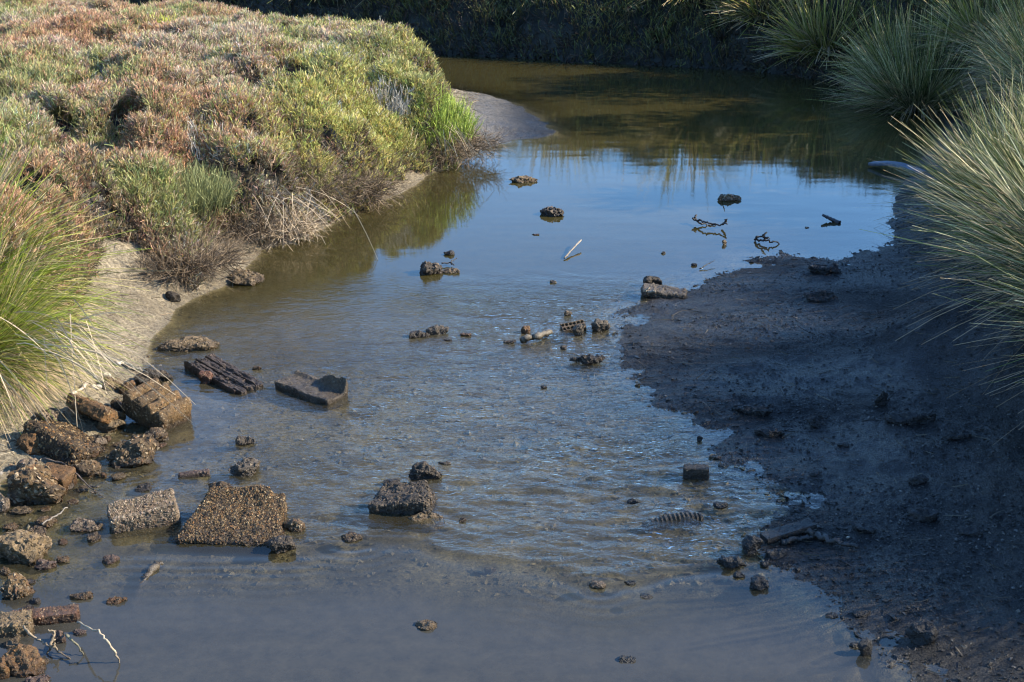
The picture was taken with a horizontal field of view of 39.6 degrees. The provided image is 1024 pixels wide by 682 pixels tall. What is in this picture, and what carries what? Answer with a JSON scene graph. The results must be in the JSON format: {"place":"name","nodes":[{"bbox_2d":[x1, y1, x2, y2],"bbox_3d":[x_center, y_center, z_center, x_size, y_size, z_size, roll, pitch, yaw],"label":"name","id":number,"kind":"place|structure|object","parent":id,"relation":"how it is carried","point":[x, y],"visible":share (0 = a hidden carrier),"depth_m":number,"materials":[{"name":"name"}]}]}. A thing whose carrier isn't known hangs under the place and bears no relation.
{"place":"outdoors","nodes":[
{"label":"outdoors","id":0,"kind":"place"},
{"bbox_2d":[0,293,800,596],"bbox_3d":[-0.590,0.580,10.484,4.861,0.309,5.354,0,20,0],"label":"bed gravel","id":1,"kind":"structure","parent":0,"point":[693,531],"depth_m":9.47,"materials":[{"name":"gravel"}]},
{"bbox_2d":[157,335,219,355],"bbox_3d":[-2.629,0.043,11.574,0.504,0.161,0.260,0,20,0],"label":"gravel hump","id":2,"kind":"object","parent":1,"relation":"on","point":[180,346],"visible":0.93,"depth_m":11.48,"materials":[{"name":"stone"}]},
{"bbox_2d":[0,54,932,681],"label":"creek water","id":3,"kind":"structure","parent":0,"point":[634,170],"depth_m":12.90,"materials":[{"name":"liquid"}]},
{"bbox_2d":[0,493,9,513],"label":"rock","id":4,"kind":"object","parent":3,"relation":"on","point":[4,504],"visible":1,"depth_m":8.78,"materials":[{"name":"stone"}]},
{"bbox_2d":[10,505,33,515],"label":"rock","id":5,"kind":"object","parent":3,"relation":"on","point":[21,510],"visible":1,"depth_m":8.77,"materials":[{"name":"stone"}]},
{"bbox_2d":[15,432,41,454],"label":"rock","id":6,"kind":"object","parent":3,"relation":"on","point":[27,443],"visible":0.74,"depth_m":9.52,"materials":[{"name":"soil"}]},
{"bbox_2d":[34,559,56,570],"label":"rock","id":7,"kind":"object","parent":3,"relation":"on","point":[42,564],"visible":1,"depth_m":8.13,"materials":[{"name":"stone"}]},
{"bbox_2d":[34,516,57,527],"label":"rock","id":8,"kind":"object","parent":3,"relation":"on","point":[40,520],"visible":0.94,"depth_m":8.61,"materials":[{"name":"stone"}]},
{"bbox_2d":[22,625,70,658],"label":"twigs","id":9,"kind":"object","parent":3,"relation":"on","point":[51,646],"visible":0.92,"depth_m":7.29,"materials":[{"name":"brown wood"}]},
{"bbox_2d":[13,604,80,625],"bbox_3d":[-2.487,1.478,7.589,0.354,0.105,0.108,-3,20,-8],"label":"brick","id":10,"kind":"object","parent":3,"relation":"on","point":[68,613],"visible":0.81,"depth_m":7.56,"materials":[{"name":"brick"}]},
{"bbox_2d":[43,462,77,493],"bbox_3d":[-2.926,0.885,9.123,0.230,0.162,0.186,5,21,13],"label":"brick","id":11,"kind":"object","parent":3,"relation":"on","point":[65,476],"visible":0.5,"depth_m":9.09,"materials":[{"name":"brick"}]},
{"bbox_2d":[68,517,102,533],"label":"rock","id":12,"kind":"object","parent":3,"relation":"on","point":[79,525],"visible":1,"depth_m":8.57,"materials":[{"name":"stone"}]},
{"bbox_2d":[72,459,101,478],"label":"rock","id":13,"kind":"object","parent":3,"relation":"on","point":[89,469],"visible":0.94,"depth_m":9.28,"materials":[{"name":"stone"}]},
{"bbox_2d":[65,393,125,423],"bbox_3d":[-2.931,0.491,10.025,0.379,0.308,0.306,8,21,21],"label":"stone slab","id":14,"kind":"object","parent":3,"relation":"on","point":[98,411],"depth_m":9.89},
{"bbox_2d":[96,419,125,432],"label":"rock","id":15,"kind":"object","parent":3,"relation":"on","point":[113,425],"visible":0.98,"depth_m":9.94,"materials":[{"name":"stone"}]},
{"bbox_2d":[138,560,164,584],"bbox_3d":[-2.058,1.440,7.886,0.117,0.158,0.722,0,20,0],"label":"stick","id":16,"kind":"object","parent":3,"relation":"in","point":[151,570],"visible":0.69,"depth_m":8.07,"materials":[{"name":"brown wood"}]},
{"bbox_2d":[133,369,172,384],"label":"rock","id":17,"kind":"object","parent":3,"relation":"on","point":[151,373],"visible":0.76,"depth_m":10.77,"materials":[{"name":"stone"}]},
{"bbox_2d":[144,427,168,442],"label":"rock","id":18,"kind":"object","parent":3,"relation":"on","point":[160,434],"visible":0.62,"depth_m":9.78,"materials":[{"name":"stone"}]},
{"bbox_2d":[178,468,209,480],"bbox_3d":[-2.073,0.870,9.271,0.210,0.068,0.060,-2,20,-6],"label":"stone sliver","id":19,"kind":"object","parent":3,"relation":"on","point":[192,474],"visible":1,"depth_m":9.25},
{"bbox_2d":[198,370,212,387],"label":"rock","id":20,"kind":"object","parent":3,"relation":"on","point":[205,377],"visible":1,"depth_m":10.80,"materials":[{"name":"stone"}]},
{"bbox_2d":[228,457,260,478],"bbox_3d":[-1.753,0.836,9.326,0.202,0.118,0.157,0,20,0],"label":"rock","id":21,"kind":"object","parent":3,"relation":"on","point":[246,467],"visible":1,"depth_m":9.28,"materials":[{"name":"stone"}]},
{"bbox_2d":[235,435,254,446],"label":"rock","id":22,"kind":"object","parent":3,"relation":"on","point":[242,440],"visible":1,"depth_m":9.75,"materials":[{"name":"stone"}]},
{"bbox_2d":[267,535,295,553],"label":"rock","id":23,"kind":"object","parent":3,"relation":"on","point":[281,544],"visible":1,"depth_m":8.29,"materials":[{"name":"stone"}]},
{"bbox_2d":[284,518,305,533],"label":"rock","id":24,"kind":"object","parent":3,"relation":"on","point":[295,526],"visible":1,"depth_m":8.54,"materials":[{"name":"stone"}]},
{"bbox_2d":[415,619,437,630],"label":"rock","id":25,"kind":"object","parent":3,"relation":"on","point":[425,625],"visible":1,"depth_m":7.53,"materials":[{"name":"stone"}]},
{"bbox_2d":[419,261,442,274],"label":"rock","id":26,"kind":"object","parent":3,"relation":"on","point":[428,268],"visible":1,"depth_m":13.40,"materials":[{"name":"stone"}]},
{"bbox_2d":[426,325,448,334],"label":"rock","id":27,"kind":"object","parent":3,"relation":"on","point":[436,329],"visible":1,"depth_m":11.84,"materials":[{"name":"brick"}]},
{"bbox_2d":[520,329,552,342],"bbox_3d":[0.205,-0.043,11.704,0.298,0.082,0.079,-9,22,-24],"label":"crusted log","id":28,"kind":"object","parent":3,"relation":"on","point":[536,336],"visible":1,"depth_m":11.68,"materials":[{"name":"brown wood"}]},
{"bbox_2d":[540,206,563,216],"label":"rock","id":29,"kind":"object","parent":3,"relation":"on","point":[551,211],"visible":0.99,"depth_m":15.41,"materials":[{"name":"stone"}]},
{"bbox_2d":[560,319,585,335],"bbox_3d":[0.514,-0.113,11.973,0.216,0.104,0.123,-4,20,-11],"label":"vent brick","id":30,"kind":"object","parent":3,"relation":"on","point":[566,328],"visible":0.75,"depth_m":11.96,"materials":[{"name":"brick"}]},
{"bbox_2d":[569,354,605,365],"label":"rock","id":31,"kind":"object","parent":3,"relation":"on","point":[588,359],"visible":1,"depth_m":11.21,"materials":[{"name":"stone"}]},
{"bbox_2d":[591,318,609,332],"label":"rock","id":32,"kind":"object","parent":3,"relation":"on","point":[598,325],"visible":1,"depth_m":11.93,"materials":[{"name":"stone"}]},
{"bbox_2d":[683,464,708,480],"bbox_3d":[1.198,0.853,9.260,0.173,0.096,0.091,2,20,6],"label":"brick","id":33,"kind":"object","parent":3,"relation":"on","point":[695,471],"visible":1,"depth_m":9.23,"materials":[{"name":"brick"}]},
{"bbox_2d":[716,555,746,570],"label":"rock","id":34,"kind":"object","parent":3,"relation":"on","point":[732,563],"visible":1,"depth_m":8.13,"materials":[{"name":"stone"}]},
{"bbox_2d":[749,575,768,592],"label":"rock","id":35,"kind":"object","parent":3,"relation":"on","point":[758,583],"visible":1,"depth_m":7.90,"materials":[{"name":"stone"}]},
{"bbox_2d":[858,638,872,659],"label":"rock","id":36,"kind":"object","parent":3,"relation":"on","point":[865,646],"visible":1,"depth_m":7.26,"materials":[{"name":"stone"}]},
{"bbox_2d":[868,161,925,174],"bbox_3d":[4.712,-2.135,17.387,0.156,0.086,0.753,-17,26,-39],"label":"board","id":37,"kind":"object","parent":3,"relation":"on","point":[889,163],"visible":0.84,"depth_m":17.36,"materials":[{"name":"wood"}]},
{"bbox_2d":[0,54,1023,681],"bbox_3d":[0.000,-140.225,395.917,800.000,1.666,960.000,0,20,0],"label":"ground","id":38,"kind":"structure","parent":0,"point":[472,540],"depth_m":9.75,"materials":[{"name":"soil"}]},
{"bbox_2d":[0,609,34,637],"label":"stone slab","id":39,"kind":"object","parent":38,"relation":"on","point":[12,623],"depth_m":7.44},
{"bbox_2d":[0,572,35,599],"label":"rock","id":40,"kind":"object","parent":38,"relation":"on","point":[16,585],"visible":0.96,"depth_m":7.82,"materials":[{"name":"stone"}]},
{"bbox_2d":[0,643,45,677],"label":"rock","id":41,"kind":"object","parent":38,"relation":"on","point":[19,660],"visible":0.88,"depth_m":7.12,"materials":[{"name":"stone"}]},
{"bbox_2d":[0,529,52,567],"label":"rock","id":42,"kind":"object","parent":38,"relation":"on","point":[22,548],"visible":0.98,"depth_m":8.19,"materials":[{"name":"stone"}]},
{"bbox_2d":[5,463,66,506],"bbox_3d":[-2.991,0.925,8.956,0.393,0.324,0.256,0,20,0],"label":"rock","id":43,"kind":"object","parent":38,"relation":"on","point":[34,484],"visible":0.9,"depth_m":8.87,"materials":[{"name":"stone"}]},
{"bbox_2d":[0,67,82,125],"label":"green rush clump","id":44,"kind":"object","parent":38,"relation":"on","point":[54,113],"visible":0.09,"depth_m":14.95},
{"bbox_2d":[36,407,65,421],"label":"rock","id":45,"kind":"object","parent":38,"relation":"on","point":[56,414],"visible":0.82,"depth_m":9.92,"materials":[{"name":"stone"}]},
{"bbox_2d":[0,132,116,303],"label":"rush tussock","id":46,"kind":"object","parent":38,"relation":"on","point":[37,184],"visible":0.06,"depth_m":11.63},
{"bbox_2d":[23,418,108,465],"bbox_3d":[-3.026,0.705,9.690,0.568,0.391,0.449,12,23,30],"label":"mussel slab","id":47,"kind":"object","parent":38,"relation":"on","point":[67,444],"depth_m":9.52,"materials":[{"name":"stone"}]},
{"bbox_2d":[0,203,141,447],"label":"rush tussock","id":48,"kind":"object","parent":38,"relation":"on","point":[28,370],"visible":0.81,"depth_m":10.01,"materials":[{"name":"plant"}]},
{"bbox_2d":[0,113,172,421],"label":"rush tussock","id":49,"kind":"object","parent":38,"relation":"on","point":[58,266],"visible":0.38,"depth_m":10.64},
{"bbox_2d":[0,300,195,438],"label":"fallen reeds","id":50,"kind":"object","parent":38,"relation":"on","point":[89,371],"visible":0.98,"depth_m":9.56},
{"bbox_2d":[0,346,200,578],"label":"rubble grit","id":51,"kind":"object","parent":38,"relation":"on","point":[41,459],"visible":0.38,"depth_m":9.96,"materials":[{"name":"stone"}]},
{"bbox_2d":[102,376,123,390],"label":"rock","id":52,"kind":"object","parent":38,"relation":"on","point":[117,383],"visible":0.82,"depth_m":10.61,"materials":[{"name":"stone"}]},
{"bbox_2d":[104,434,159,470],"bbox_3d":[-2.533,0.748,9.479,0.346,0.220,0.267,0,20,0],"label":"rock","id":53,"kind":"object","parent":38,"relation":"on","point":[137,450],"visible":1,"depth_m":9.41,"materials":[{"name":"stone"}]},
{"bbox_2d":[107,488,180,538],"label":"stone block","id":54,"kind":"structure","parent":38,"relation":"on","point":[154,511],"depth_m":8.58,"materials":[{"name":"stone"}]},
{"bbox_2d":[121,378,192,432],"bbox_3d":[-2.528,0.468,10.114,0.443,0.323,0.326,13,23,31],"label":"ridged block","id":55,"kind":"object","parent":38,"relation":"on","point":[148,407],"depth_m":10.03,"materials":[{"name":"stone"}]},
{"bbox_2d":[117,210,268,298],"bbox_3d":[-3.030,-0.742,13.048,1.578,0.826,1.485,0,20,0],"label":"dead bush","id":56,"kind":"object","parent":38,"relation":"on","point":[219,256],"visible":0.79,"depth_m":12.85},
{"bbox_2d":[139,155,247,218],"bbox_3d":[-3.231,-1.506,13.763,1.201,0.572,1.214,-17,26,-39],"label":"green rush clump","id":57,"kind":"object","parent":38,"relation":"on","point":[204,191],"visible":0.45,"depth_m":13.66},
{"bbox_2d":[163,107,255,169],"bbox_3d":[-3.169,-2.082,14.594,1.168,0.639,1.191,0,20,0],"label":"silver shrub","id":58,"kind":"object","parent":38,"relation":"on","point":[192,128],"visible":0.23,"depth_m":14.31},
{"bbox_2d":[184,353,262,402],"bbox_3d":[-2.207,0.290,10.927,0.282,0.171,0.802,-18,26,-40],"label":"timber plank","id":59,"kind":"object","parent":38,"relation":"on","point":[238,385],"visible":0.89,"depth_m":10.81,"materials":[{"name":"wood"}]},
{"bbox_2d":[0,0,461,381],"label":"heath scrub","id":60,"kind":"object","parent":38,"relation":"on","point":[294,97],"visible":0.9,"depth_m":15.27,"materials":[{"name":"plant"}]},
{"bbox_2d":[174,484,287,557],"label":"stone slab","id":61,"kind":"structure","parent":38,"relation":"on","point":[247,520],"depth_m":8.51,"materials":[{"name":"stone"}]},
{"bbox_2d":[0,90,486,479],"bbox_3d":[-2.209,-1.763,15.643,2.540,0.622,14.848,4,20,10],"label":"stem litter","id":62,"kind":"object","parent":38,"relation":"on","point":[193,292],"visible":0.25,"depth_m":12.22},
{"bbox_2d":[227,268,264,286],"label":"rock","id":63,"kind":"object","parent":38,"relation":"on","point":[252,278],"visible":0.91,"depth_m":13.17,"materials":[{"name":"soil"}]},
{"bbox_2d":[211,193,291,254],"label":"dead bush","id":64,"kind":"object","parent":38,"relation":"on","point":[247,227],"visible":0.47,"depth_m":14.04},
{"bbox_2d":[236,185,334,252],"bbox_3d":[-2.371,-1.212,14.514,1.200,0.901,1.246,0,20,0],"label":"dead bush","id":65,"kind":"object","parent":38,"relation":"on","point":[307,223],"visible":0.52,"depth_m":14.37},
{"bbox_2d":[274,370,347,410],"bbox_3d":[-1.501,0.337,10.640,0.576,0.209,0.276,16,25,37],"label":"concrete slab","id":66,"kind":"object","parent":38,"relation":"on","point":[329,392],"depth_m":10.58,"materials":[{"name":"concrete"}]},
{"bbox_2d":[249,179,377,258],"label":"fallen reeds","id":67,"kind":"object","parent":38,"relation":"on","point":[292,200],"visible":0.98,"depth_m":14.05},
{"bbox_2d":[269,145,380,222],"bbox_3d":[-2.137,-1.688,15.150,1.566,1.005,1.528,0,20,0],"label":"dead bush","id":68,"kind":"object","parent":38,"relation":"on","point":[342,181],"visible":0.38,"depth_m":15.01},
{"bbox_2d":[341,531,362,542],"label":"rock","id":69,"kind":"object","parent":38,"relation":"on","point":[350,537],"visible":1,"depth_m":8.43,"materials":[{"name":"stone"}]},
{"bbox_2d":[335,153,420,214],"bbox_3d":[-1.669,-1.686,15.710,1.331,0.858,1.358,0,20,0],"label":"dead bush","id":70,"kind":"object","parent":38,"relation":"on","point":[377,187],"visible":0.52,"depth_m":15.65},
{"bbox_2d":[364,74,422,125],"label":"silver shrub","id":71,"kind":"object","parent":38,"relation":"on","point":[396,105],"visible":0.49,"depth_m":17.25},
{"bbox_2d":[367,480,437,525],"bbox_3d":[-0.682,1.009,8.862,0.421,0.225,0.316,2,20,5],"label":"rock","id":72,"kind":"object","parent":38,"relation":"on","point":[394,503],"visible":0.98,"depth_m":8.76,"materials":[{"name":"stone"}]},
{"bbox_2d":[408,461,442,481],"bbox_3d":[-0.564,0.855,9.255,0.225,0.148,0.127,0,20,0],"label":"rock","id":73,"kind":"object","parent":38,"relation":"on","point":[423,470],"visible":0.87,"depth_m":9.22,"materials":[{"name":"stone"}]},
{"bbox_2d":[407,512,444,532],"bbox_3d":[-0.527,1.113,8.711,0.233,0.132,0.108,0,20,0],"label":"rock","id":74,"kind":"object","parent":38,"relation":"on","point":[430,522],"visible":1,"depth_m":8.69,"materials":[{"name":"stone"}]},
{"bbox_2d":[397,83,483,148],"bbox_3d":[-0.975,-2.842,17.661,1.185,0.753,1.188,16,25,37],"label":"grass tuft","id":75,"kind":"object","parent":38,"relation":"on","point":[453,120],"visible":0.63,"depth_m":17.48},
{"bbox_2d":[408,119,494,162],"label":"fallen reeds","id":76,"kind":"object","parent":38,"relation":"on","point":[451,138],"visible":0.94,"depth_m":17.23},
{"bbox_2d":[421,120,517,171],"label":"dead bush","id":77,"kind":"object","parent":38,"relation":"on","point":[475,140],"visible":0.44,"depth_m":17.72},
{"bbox_2d":[112,0,1023,92],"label":"bank scrub","id":78,"kind":"object","parent":38,"relation":"on","point":[650,33],"visible":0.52,"depth_m":25.22,"materials":[{"name":"plant"}]},
{"bbox_2d":[640,283,686,298],"bbox_3d":[1.369,-0.437,12.820,0.425,0.132,0.252,3,20,8],"label":"stone slab","id":79,"kind":"object","parent":38,"relation":"on","point":[666,291],"depth_m":12.74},
{"bbox_2d":[642,512,703,533],"bbox_3d":[0.983,1.107,8.690,0.388,0.120,0.087,-5,21,-13],"label":"ribbed pipe","id":80,"kind":"object","parent":38,"relation":"on","point":[682,518],"visible":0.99,"depth_m":8.66,"materials":[{"name":"plastic"}]},
{"bbox_2d":[684,0,805,38],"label":"rush tussock","id":81,"kind":"object","parent":38,"relation":"on","point":[739,10],"visible":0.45,"depth_m":24.39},
{"bbox_2d":[732,402,772,416],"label":"rock","id":82,"kind":"object","parent":38,"relation":"on","point":[753,408],"visible":1,"depth_m":10.15,"materials":[{"name":"stone"}]},
{"bbox_2d":[742,534,763,556],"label":"rock","id":83,"kind":"object","parent":38,"relation":"on","point":[752,542],"visible":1,"depth_m":8.28,"materials":[{"name":"stone"}]},
{"bbox_2d":[754,426,784,437],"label":"rock","id":84,"kind":"object","parent":38,"relation":"on","point":[770,431],"visible":1,"depth_m":9.80,"materials":[{"name":"stone"}]},
{"bbox_2d":[764,548,786,559],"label":"rock","id":85,"kind":"object","parent":38,"relation":"on","point":[772,554],"visible":1,"depth_m":8.23,"materials":[{"name":"stone"}]},
{"bbox_2d":[594,206,962,680],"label":"shore clods","id":86,"kind":"object","parent":38,"relation":"on","point":[890,664],"visible":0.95,"depth_m":8.95,"materials":[{"name":"soil"}]},
{"bbox_2d":[760,518,816,543],"bbox_3d":[1.643,1.128,8.449,0.346,0.077,0.101,-8,21,-21],"label":"board","id":87,"kind":"object","parent":38,"relation":"on","point":[774,535],"visible":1,"depth_m":8.43,"materials":[{"name":"wood"}]},
{"bbox_2d":[726,0,885,76],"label":"rush tussock","id":88,"kind":"object","parent":38,"relation":"on","point":[806,42],"visible":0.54,"depth_m":23.52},
{"bbox_2d":[806,413,827,427],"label":"rock","id":89,"kind":"object","parent":38,"relation":"on","point":[815,420],"visible":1,"depth_m":9.94,"materials":[{"name":"stone"}]},
{"bbox_2d":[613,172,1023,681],"bbox_3d":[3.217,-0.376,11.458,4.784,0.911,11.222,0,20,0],"label":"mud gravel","id":90,"kind":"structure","parent":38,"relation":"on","point":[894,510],"depth_m":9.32,"materials":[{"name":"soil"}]},
{"bbox_2d":[780,528,858,548],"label":"branch","id":91,"kind":"object","parent":90,"relation":"on","point":[814,535],"visible":1,"depth_m":8.36,"materials":[{"name":"brown wood"}]},
{"bbox_2d":[803,289,837,302],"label":"rock","id":92,"kind":"object","parent":38,"relation":"on","point":[820,295],"visible":0.99,"depth_m":12.43,"materials":[{"name":"stone"}]},
{"bbox_2d":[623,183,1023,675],"bbox_3d":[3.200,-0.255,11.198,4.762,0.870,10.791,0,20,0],"label":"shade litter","id":93,"kind":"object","parent":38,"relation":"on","point":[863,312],"visible":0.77,"depth_m":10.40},
{"bbox_2d":[808,262,840,274],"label":"rock","id":94,"kind":"object","parent":38,"relation":"on","point":[823,269],"visible":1,"depth_m":13.29,"materials":[{"name":"stone"}]},
{"bbox_2d":[852,523,875,533],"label":"rock","id":95,"kind":"object","parent":38,"relation":"on","point":[863,527],"visible":1,"depth_m":8.46,"materials":[{"name":"stone"}]},
{"bbox_2d":[815,0,936,86],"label":"rush tussock","id":96,"kind":"object","parent":38,"relation":"on","point":[871,39],"visible":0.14,"depth_m":22.53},
{"bbox_2d":[798,3,994,123],"bbox_3d":[6.116,-4.034,21.133,3.252,2.286,3.333,15,25,36],"label":"rush tussock","id":97,"kind":"object","parent":38,"relation":"on","point":[899,87],"visible":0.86,"depth_m":20.93,"materials":[{"name":"plant"}]},
{"bbox_2d":[884,410,936,425],"bbox_3d":[2.784,0.537,9.922,0.368,0.096,0.188,0,20,0],"label":"rock","id":98,"kind":"object","parent":38,"relation":"on","point":[904,417],"visible":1,"depth_m":9.88,"materials":[{"name":"stone"}]},
{"bbox_2d":[908,474,928,484],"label":"rock","id":99,"kind":"object","parent":38,"relation":"on","point":[919,479],"visible":1,"depth_m":9.03,"materials":[{"name":"stone"}]},
{"bbox_2d":[904,620,937,645],"bbox_3d":[2.118,1.517,7.371,0.162,0.139,0.117,11,23,28],"label":"rock","id":100,"kind":"object","parent":38,"relation":"on","point":[921,632],"visible":1,"depth_m":7.34,"materials":[{"name":"stone"}]},
{"bbox_2d":[907,507,938,522],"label":"rock","id":101,"kind":"object","parent":38,"relation":"on","point":[923,514],"visible":1,"depth_m":8.60,"materials":[{"name":"stone"}]},
{"bbox_2d":[860,78,1023,394],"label":"rush tussock","id":102,"kind":"object","parent":38,"relation":"on","point":[1017,205],"visible":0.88,"depth_m":10.55,"materials":[{"name":"plant"}]},
{"bbox_2d":[863,47,1023,251],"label":"rush tussock","id":103,"kind":"object","parent":38,"relation":"on","point":[949,171],"visible":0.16,"depth_m":14.39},
{"bbox_2d":[881,73,1023,287],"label":"rush tussock","id":104,"kind":"object","parent":38,"relation":"on","point":[984,191],"visible":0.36,"depth_m":12.38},
{"bbox_2d":[889,0,1022,81],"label":"rush tussock","id":105,"kind":"object","parent":38,"relation":"on","point":[962,13],"visible":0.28,"depth_m":21.04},
{"bbox_2d":[943,430,971,439],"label":"rock","id":106,"kind":"object","parent":38,"relation":"on","point":[953,435],"visible":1,"depth_m":9.59,"materials":[{"name":"stone"}]},
{"bbox_2d":[904,46,1023,275],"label":"rush tussock","id":107,"kind":"object","parent":38,"relation":"on","point":[992,140],"visible":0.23,"depth_m":13.22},
{"bbox_2d":[957,525,982,536],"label":"rock","id":108,"kind":"object","parent":38,"relation":"on","point":[971,531],"visible":1,"depth_m":8.37,"materials":[{"name":"stone"}]},
{"bbox_2d":[930,0,1023,112],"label":"rush tussock","id":109,"kind":"object","parent":38,"relation":"on","point":[989,34],"visible":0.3,"depth_m":19.45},
{"bbox_2d":[932,182,1023,444],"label":"rush tussock","id":110,"kind":"object","parent":38,"relation":"on","point":[1019,294],"visible":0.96,"depth_m":9.55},
{"bbox_2d":[947,0,1023,133],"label":"rush tussock","id":111,"kind":"object","parent":38,"relation":"on","point":[1012,54],"visible":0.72,"depth_m":17.31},
{"bbox_2d":[971,45,1023,147],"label":"rush tussock","id":112,"kind":"object","parent":38,"relation":"on","point":[1021,77],"visible":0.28,"depth_m":15.55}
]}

